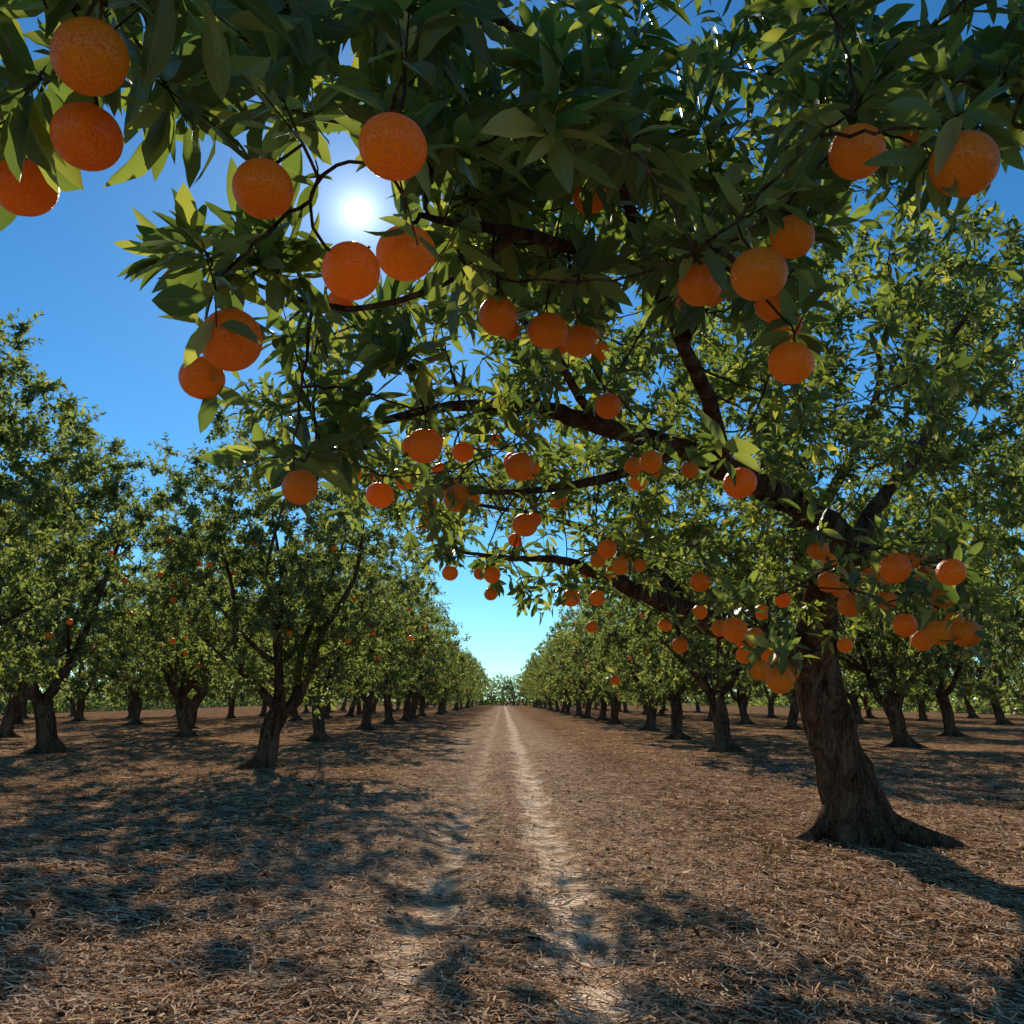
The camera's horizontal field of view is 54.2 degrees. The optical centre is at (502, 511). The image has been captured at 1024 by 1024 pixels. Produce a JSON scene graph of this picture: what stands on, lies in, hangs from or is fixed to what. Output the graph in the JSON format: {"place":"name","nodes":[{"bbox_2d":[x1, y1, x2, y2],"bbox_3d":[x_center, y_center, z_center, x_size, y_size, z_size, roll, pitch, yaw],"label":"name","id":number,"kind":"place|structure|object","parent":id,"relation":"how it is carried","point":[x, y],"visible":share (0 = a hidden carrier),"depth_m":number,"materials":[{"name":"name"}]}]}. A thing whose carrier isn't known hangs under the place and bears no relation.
{"place":"outdoors","nodes":[
{"label":"outdoors","id":0,"kind":"place"},
{"bbox_2d":[180,705,825,1023],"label":"dirt path","id":1,"kind":"structure","parent":0,"point":[504,729],"depth_m":6.23,"materials":[{"name":"soil"}]},
{"bbox_2d":[0,701,1023,1023],"bbox_3d":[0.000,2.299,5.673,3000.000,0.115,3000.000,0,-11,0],"label":"ground","id":2,"kind":"structure","parent":0,"point":[108,733],"depth_m":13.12,"materials":[{"name":"brown plant"}]},
{"bbox_2d":[0,476,109,737],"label":"orange tree","id":3,"kind":"object","parent":2,"relation":"on","point":[19,696],"visible":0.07,"depth_m":32.60,"materials":[{"name":"green plant"}]},
{"bbox_2d":[0,308,138,699],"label":"orange tree","id":4,"kind":"object","parent":2,"relation":"on","point":[15,605],"visible":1,"depth_m":13.31,"materials":[{"name":"green plant"}]},
{"bbox_2d":[0,413,240,753],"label":"orange tree","id":5,"kind":"object","parent":2,"relation":"on","point":[48,741],"visible":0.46,"depth_m":23.18,"materials":[{"name":"green plant"}]},
{"bbox_2d":[126,552,262,728],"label":"orange tree","id":6,"kind":"object","parent":2,"relation":"on","point":[197,698],"visible":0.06,"depth_m":42.42,"materials":[{"name":"green plant"}]},
{"bbox_2d":[113,498,276,736],"bbox_3d":[-10.513,3.643,34.063,5.632,8.179,7.000,10,-15,-43],"label":"orange tree","id":7,"kind":"object","parent":2,"relation":"on","point":[171,676],"visible":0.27,"depth_m":33.04,"materials":[{"name":"green plant"}]},
{"bbox_2d":[117,384,441,770],"bbox_3d":[-4.290,1.257,18.544,6.008,7.129,5.431,-4,-11,21],"label":"orange tree","id":8,"kind":"object","parent":2,"relation":"on","point":[183,561],"visible":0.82,"depth_m":17.86,"materials":[{"name":"green plant"}]},
{"bbox_2d":[221,520,441,741],"bbox_3d":[-5.569,3.737,30.924,6.356,6.835,6.364,-6,-12,30],"label":"orange tree","id":9,"kind":"object","parent":2,"relation":"on","point":[319,733],"visible":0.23,"depth_m":30.34,"materials":[{"name":"green plant"}]},
{"bbox_2d":[313,533,443,729],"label":"orange tree","id":10,"kind":"object","parent":2,"relation":"on","point":[366,724],"visible":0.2,"depth_m":41.36,"materials":[{"name":"green plant"}]},
{"bbox_2d":[0,0,1023,852],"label":"orange tree","id":11,"kind":"object","parent":2,"relation":"on","point":[500,246],"visible":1,"depth_m":2.49,"materials":[{"name":"green plant"}]},
{"bbox_2d":[0,548,1023,724],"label":"distant orange trees","id":12,"kind":"object","parent":2,"relation":"on","point":[557,670],"visible":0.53,"depth_m":59.23,"materials":[{"name":"green plant"}]},
{"bbox_2d":[0,674,1023,714],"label":"distant shrubs","id":13,"kind":"object","parent":2,"relation":"on","point":[61,703],"visible":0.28,"depth_m":116.94,"materials":[{"name":"green plant"}]},
{"bbox_2d":[569,561,721,730],"bbox_3d":[5.878,4.971,40.720,6.833,8.041,6.172,5,-12,-25],"label":"orange tree","id":14,"kind":"object","parent":2,"relation":"on","point":[650,724],"visible":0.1,"depth_m":39.94,"materials":[{"name":"green plant"}]},
{"bbox_2d":[586,546,760,739],"bbox_3d":[5.455,3.982,32.239,6.020,6.834,5.119,-7,-13,34],"label":"orange tree","id":15,"kind":"object","parent":2,"relation":"on","point":[675,700],"visible":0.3,"depth_m":31.70,"materials":[{"name":"green plant"}]},
{"bbox_2d":[614,427,833,752],"bbox_3d":[5.489,1.766,24.247,5.842,8.244,6.465,-5,-12,26],"label":"orange tree","id":16,"kind":"object","parent":2,"relation":"on","point":[725,682],"visible":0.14,"depth_m":23.57,"materials":[{"name":"green plant"}]},
{"bbox_2d":[727,555,865,729],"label":"orange tree","id":17,"kind":"object","parent":2,"relation":"on","point":[793,715],"visible":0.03,"depth_m":41.61,"materials":[{"name":"green plant"}]},
{"bbox_2d":[779,461,1010,747],"bbox_3d":[10.339,2.425,26.580,6.206,7.838,6.486,4,-11,-21],"label":"orange tree","id":18,"kind":"object","parent":2,"relation":"on","point":[894,691],"visible":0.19,"depth_m":26.06,"materials":[{"name":"green plant"}]},
{"bbox_2d":[839,609,959,725],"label":"orange tree","id":19,"kind":"object","parent":2,"relation":"on","point":[900,701],"visible":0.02,"depth_m":46.46,"materials":[{"name":"green plant"}]},
{"bbox_2d":[845,521,1023,736],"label":"orange tree","id":20,"kind":"object","parent":2,"relation":"on","point":[941,693],"visible":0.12,"depth_m":33.27,"materials":[{"name":"green plant"}]},
{"bbox_2d":[911,415,1023,694],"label":"orange tree","id":21,"kind":"object","parent":2,"relation":"on","point":[1017,640],"visible":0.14,"depth_m":17.20,"materials":[{"name":"green plant"}]},
{"bbox_2d":[0,0,1023,700],"label":"sky","id":22,"kind":"structure","parent":0,"point":[105,338],"materials":[{"name":"blue"}]}
]}

